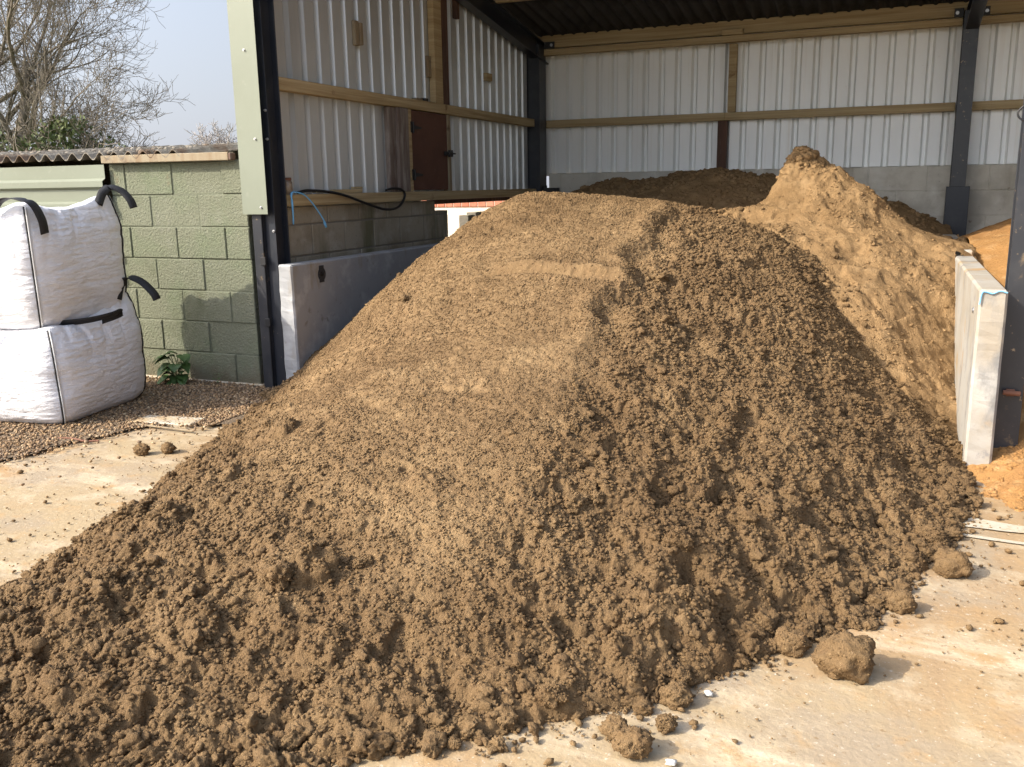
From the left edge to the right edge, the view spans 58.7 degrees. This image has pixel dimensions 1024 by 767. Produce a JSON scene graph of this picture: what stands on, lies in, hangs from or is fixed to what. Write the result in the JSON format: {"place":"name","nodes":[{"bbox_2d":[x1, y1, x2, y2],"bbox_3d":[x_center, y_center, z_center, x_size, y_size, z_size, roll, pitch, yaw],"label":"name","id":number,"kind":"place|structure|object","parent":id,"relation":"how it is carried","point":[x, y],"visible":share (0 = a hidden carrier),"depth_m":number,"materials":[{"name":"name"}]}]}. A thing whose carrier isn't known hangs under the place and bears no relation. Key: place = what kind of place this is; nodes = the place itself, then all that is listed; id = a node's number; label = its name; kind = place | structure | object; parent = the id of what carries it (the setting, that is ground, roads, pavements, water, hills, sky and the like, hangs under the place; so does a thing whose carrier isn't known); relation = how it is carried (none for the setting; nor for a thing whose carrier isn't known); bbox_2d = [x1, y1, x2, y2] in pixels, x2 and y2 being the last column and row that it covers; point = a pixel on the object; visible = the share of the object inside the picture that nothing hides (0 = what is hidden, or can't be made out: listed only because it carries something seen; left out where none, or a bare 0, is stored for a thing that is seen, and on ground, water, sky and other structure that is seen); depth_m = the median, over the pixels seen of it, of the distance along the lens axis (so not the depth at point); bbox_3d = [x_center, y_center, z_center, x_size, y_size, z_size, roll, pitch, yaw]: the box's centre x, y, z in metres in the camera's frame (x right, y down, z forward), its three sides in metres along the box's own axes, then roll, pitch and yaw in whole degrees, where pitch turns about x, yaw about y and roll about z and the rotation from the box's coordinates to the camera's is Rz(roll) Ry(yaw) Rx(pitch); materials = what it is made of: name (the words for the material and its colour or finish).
{"place":"outdoors","nodes":[
{"label":"outdoors","id":0,"kind":"place"},
{"bbox_2d":[0,374,276,485],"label":"gravel ground","id":1,"kind":"structure","parent":0,"point":[228,421],"depth_m":6.10,"materials":[{"name":"brown gravel"}]},
{"bbox_2d":[0,275,160,423],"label":"bulk bag","id":2,"kind":"object","parent":1,"relation":"on","point":[65,371],"visible":0.76,"depth_m":5.99,"materials":[{"name":"white fabric"}]},
{"bbox_2d":[0,185,137,329],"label":"bulk bag","id":3,"kind":"object","parent":2,"relation":"on","point":[58,265],"visible":0.96,"depth_m":5.93,"materials":[{"name":"white fabric"}]},
{"bbox_2d":[152,351,190,384],"bbox_3d":[-2.682,-0.094,7.202,0.362,0.306,0.224,4,13,22],"label":"dock weed","id":4,"kind":"object","parent":1,"relation":"on","point":[180,378],"visible":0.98,"depth_m":7.18,"materials":[{"name":"green plant"}]},
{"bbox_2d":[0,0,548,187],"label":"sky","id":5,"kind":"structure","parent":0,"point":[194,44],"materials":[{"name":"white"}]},
{"bbox_2d":[285,178,292,194],"bbox_3d":[-1.712,-1.503,6.930,0.080,0.126,0.080,4,13,22],"label":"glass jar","id":6,"kind":"object","parent":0,"point":[289,188],"visible":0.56,"depth_m":6.90,"materials":[{"name":"glass"}]},
{"bbox_2d":[0,356,1023,766],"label":"yard ground","id":7,"kind":"structure","parent":0,"point":[962,706],"depth_m":2.78,"materials":[{"name":"concrete"}]},
{"bbox_2d":[48,437,98,441],"bbox_3d":[-2.714,0.345,5.619,0.369,0.018,0.036,2,13,14],"label":"rusty rod","id":8,"kind":"object","parent":7,"relation":"on","point":[77,439],"visible":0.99,"depth_m":5.61,"materials":[{"name":"brown metal"}]},
{"bbox_2d":[132,443,150,455],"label":"sand clod","id":9,"kind":"object","parent":7,"relation":"on","point":[141,449],"visible":1,"depth_m":5.30,"materials":[{"name":"brown sand"}]},
{"bbox_2d":[127,422,193,431],"bbox_3d":[-2.278,0.281,5.883,0.560,0.014,0.014,4,13,23],"label":"timber batten","id":10,"kind":"object","parent":7,"relation":"on","point":[179,429],"visible":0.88,"depth_m":5.85,"materials":[{"name":"brown wood"}]},
{"bbox_2d":[160,441,176,453],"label":"sand clod","id":11,"kind":"object","parent":7,"relation":"on","point":[167,447],"visible":1,"depth_m":5.33,"materials":[{"name":"brown sand"}]},
{"bbox_2d":[133,415,204,428],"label":"cover slab","id":12,"kind":"structure","parent":7,"relation":"on","point":[174,419],"depth_m":6.01,"materials":[{"name":"concrete"}]},
{"bbox_2d":[0,142,407,385],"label":"green outbuilding","id":13,"kind":"structure","parent":7,"relation":"on","point":[188,239],"depth_m":7.16,"materials":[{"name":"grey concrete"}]},
{"bbox_2d":[278,243,437,379],"bbox_3d":[-1.050,-0.743,8.324,0.143,0.955,3.286,4,13,22],"label":"concrete panel","id":14,"kind":"object","parent":7,"relation":"on","point":[324,301],"visible":0.48,"depth_m":7.18,"materials":[{"name":"concrete"}]},
{"bbox_2d":[446,735,461,749],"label":"sand clod","id":15,"kind":"object","parent":7,"relation":"on","point":[453,742],"visible":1,"depth_m":2.48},
{"bbox_2d":[423,200,503,236],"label":"garden wall","id":16,"kind":"structure","parent":7,"relation":"on","point":[455,211],"depth_m":15.26,"materials":[{"name":"paint"}]},
{"bbox_2d":[0,191,983,766],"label":"sand heap","id":17,"kind":"object","parent":7,"relation":"on","point":[464,481],"visible":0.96,"depth_m":3.41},
{"bbox_2d":[224,426,237,434],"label":"sand clod","id":18,"kind":"object","parent":17,"relation":"on","point":[227,430],"visible":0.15,"depth_m":5.58,"materials":[{"name":"brown sand"}]},
{"bbox_2d":[495,703,519,730],"bbox_3d":[-0.023,0.945,2.583,0.091,0.068,0.087,-4,13,-14],"label":"sand clod","id":19,"kind":"object","parent":17,"relation":"on","point":[508,718],"visible":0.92,"depth_m":2.56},
{"bbox_2d":[922,523,944,533],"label":"sand clod","id":20,"kind":"object","parent":17,"relation":"on","point":[927,525],"visible":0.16,"depth_m":3.84,"materials":[{"name":"brown sand"}]},
{"bbox_2d":[0,398,1023,766],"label":"sand crumbs","id":21,"kind":"object","parent":7,"relation":"on","point":[690,722],"visible":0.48,"depth_m":3.03,"materials":[{"name":"brown sand"}]},
{"bbox_2d":[600,712,627,739],"bbox_3d":[0.289,0.953,2.529,0.085,0.064,0.073,-2,12,-5],"label":"sand clod","id":22,"kind":"object","parent":7,"relation":"on","point":[613,721],"visible":0.64,"depth_m":2.52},
{"bbox_2d":[227,0,1023,447],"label":"open fronted shed","id":23,"kind":"structure","parent":7,"relation":"on","point":[915,104],"depth_m":10.00,"materials":[{"name":"black paint"}]},
{"bbox_2d":[290,191,326,227],"bbox_3d":[-1.581,-1.349,7.082,0.032,0.289,0.407,5,14,26],"label":"blue twine","id":24,"kind":"object","parent":23,"relation":"hanging from","point":[292,206],"visible":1,"depth_m":6.97,"materials":[{"name":"blue plastic"}]},
{"bbox_2d":[330,187,362,192],"bbox_3d":[-1.404,-1.648,7.748,0.045,0.052,0.470,4,13,22],"label":"timber offcut","id":25,"kind":"object","parent":23,"relation":"on","point":[355,190],"visible":0.87,"depth_m":7.76,"materials":[{"name":"brown wood"}]},
{"bbox_2d":[297,187,405,210],"bbox_3d":[-1.318,-1.568,7.779,0.123,0.207,1.663,4,13,22],"label":"black cable","id":26,"kind":"object","parent":23,"relation":"attached to","point":[356,199],"visible":1,"depth_m":7.79,"materials":[{"name":"rubber"}]},
{"bbox_2d":[410,110,455,189],"bbox_3d":[-0.785,-2.302,9.042,0.078,0.740,0.880,4,13,22],"label":"hatch door","id":27,"kind":"structure","parent":23,"relation":"in","point":[430,153],"depth_m":9.00,"materials":[{"name":"brown wood"}]},
{"bbox_2d":[1017,105,1023,121],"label":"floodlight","id":28,"kind":"object","parent":23,"relation":"attached to","point":[1018,116],"visible":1,"depth_m":4.47,"materials":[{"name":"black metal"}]},
{"bbox_2d":[609,725,654,759],"bbox_3d":[0.323,0.961,2.453,0.121,0.080,0.108,4,13,22],"label":"sand clod","id":29,"kind":"object","parent":7,"relation":"on","point":[633,742],"visible":1,"depth_m":2.42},
{"bbox_2d":[655,713,677,734],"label":"sand clod","id":30,"kind":"object","parent":7,"relation":"on","point":[666,723],"visible":1,"depth_m":2.54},
{"bbox_2d":[665,758,676,765],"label":"chalk stone","id":31,"kind":"object","parent":7,"relation":"on","point":[671,762],"visible":1,"depth_m":2.40,"materials":[{"name":"white stone"}]},
{"bbox_2d":[658,680,692,709],"bbox_3d":[0.483,0.914,2.684,0.095,0.069,0.087,-3,12,-11],"label":"sand clod","id":32,"kind":"object","parent":7,"relation":"on","point":[674,694],"visible":1,"depth_m":2.66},
{"bbox_2d":[704,690,712,696],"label":"chalk stone","id":33,"kind":"object","parent":7,"relation":"on","point":[709,693],"visible":1,"depth_m":2.72,"materials":[{"name":"white stone"}]},
{"bbox_2d":[570,145,976,439],"bbox_3d":[1.470,-1.167,8.238,4.774,1.828,6.431,4,13,22],"label":"sand heap","id":34,"kind":"object","parent":7,"relation":"on","point":[906,252],"visible":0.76,"depth_m":6.55,"materials":[{"name":"brown sand"}]},
{"bbox_2d":[775,626,811,657],"bbox_3d":[0.914,0.837,2.970,0.121,0.086,0.100,-2,12,-7],"label":"sand clod","id":35,"kind":"object","parent":7,"relation":"on","point":[794,643],"visible":0.98,"depth_m":2.94,"materials":[{"name":"brown sand"}]},
{"bbox_2d":[810,630,875,684],"bbox_3d":[1.030,0.839,2.828,0.195,0.140,0.181,4,13,22],"label":"sand clod","id":36,"kind":"object","parent":7,"relation":"on","point":[846,655],"visible":1,"depth_m":2.79,"materials":[{"name":"brown sand"}]},
{"bbox_2d":[884,589,917,614],"bbox_3d":[1.388,0.769,3.251,0.114,0.084,0.106,4,13,22],"label":"sand clod","id":37,"kind":"object","parent":7,"relation":"on","point":[901,601],"visible":1,"depth_m":3.22,"materials":[{"name":"brown sand"}]},
{"bbox_2d":[931,547,975,577],"bbox_3d":[1.708,0.691,3.531,0.144,0.110,0.135,0,12,6],"label":"sand clod","id":38,"kind":"object","parent":7,"relation":"on","point":[951,562],"visible":1,"depth_m":3.49,"materials":[{"name":"brown sand"}]},
{"bbox_2d":[943,234,973,255],"bbox_3d":[3.715,-0.704,7.712,0.128,0.990,2.167,4,13,22],"label":"concrete panel","id":39,"kind":"object","parent":7,"relation":"on","point":[970,251],"visible":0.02,"depth_m":6.66,"materials":[{"name":"grey concrete"}]},
{"bbox_2d":[954,255,1007,465],"bbox_3d":[2.852,-0.233,5.686,0.138,0.955,2.312,4,13,22],"label":"concrete panel","id":40,"kind":"object","parent":7,"relation":"on","point":[981,293],"visible":0.8,"depth_m":4.71,"materials":[{"name":"concrete"}]},
{"bbox_2d":[961,218,1023,511],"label":"sand heap","id":41,"kind":"object","parent":7,"relation":"on","point":[1000,476],"visible":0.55,"depth_m":4.77,"materials":[{"name":"orange sand"}]},
{"bbox_2d":[962,518,1023,544],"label":"concrete strip","id":42,"kind":"object","parent":7,"relation":"on","point":[1005,527],"visible":0.42,"depth_m":4.00,"materials":[{"name":"grey concrete"}]},
{"label":"field","id":43,"kind":"structure","parent":0,"visible":0},
{"bbox_2d":[0,111,55,151],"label":"ivy bush","id":44,"kind":"object","parent":43,"relation":"on","point":[4,142],"visible":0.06,"depth_m":24.08,"materials":[{"name":"green plant"}]},
{"bbox_2d":[0,80,126,151],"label":"ivy bush","id":45,"kind":"object","parent":43,"relation":"on","point":[64,126],"visible":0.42,"depth_m":22.48,"materials":[{"name":"green plant"}]},
{"bbox_2d":[38,102,144,148],"bbox_3d":[-10.198,-5.128,22.892,3.336,3.661,3.155,4,13,22],"label":"hedge bush","id":46,"kind":"object","parent":43,"relation":"on","point":[90,138],"visible":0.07,"depth_m":22.55,"materials":[{"name":"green plant"}]},
{"bbox_2d":[0,0,195,151],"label":"bare tree","id":47,"kind":"object","parent":43,"relation":"on","point":[25,86],"visible":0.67,"depth_m":23.59,"materials":[{"name":"brown plant"}]},
{"bbox_2d":[184,120,236,144],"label":"distant tree","id":48,"kind":"object","parent":43,"relation":"on","point":[220,139],"visible":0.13,"depth_m":53.50,"materials":[{"name":"grey plant"}]}
]}

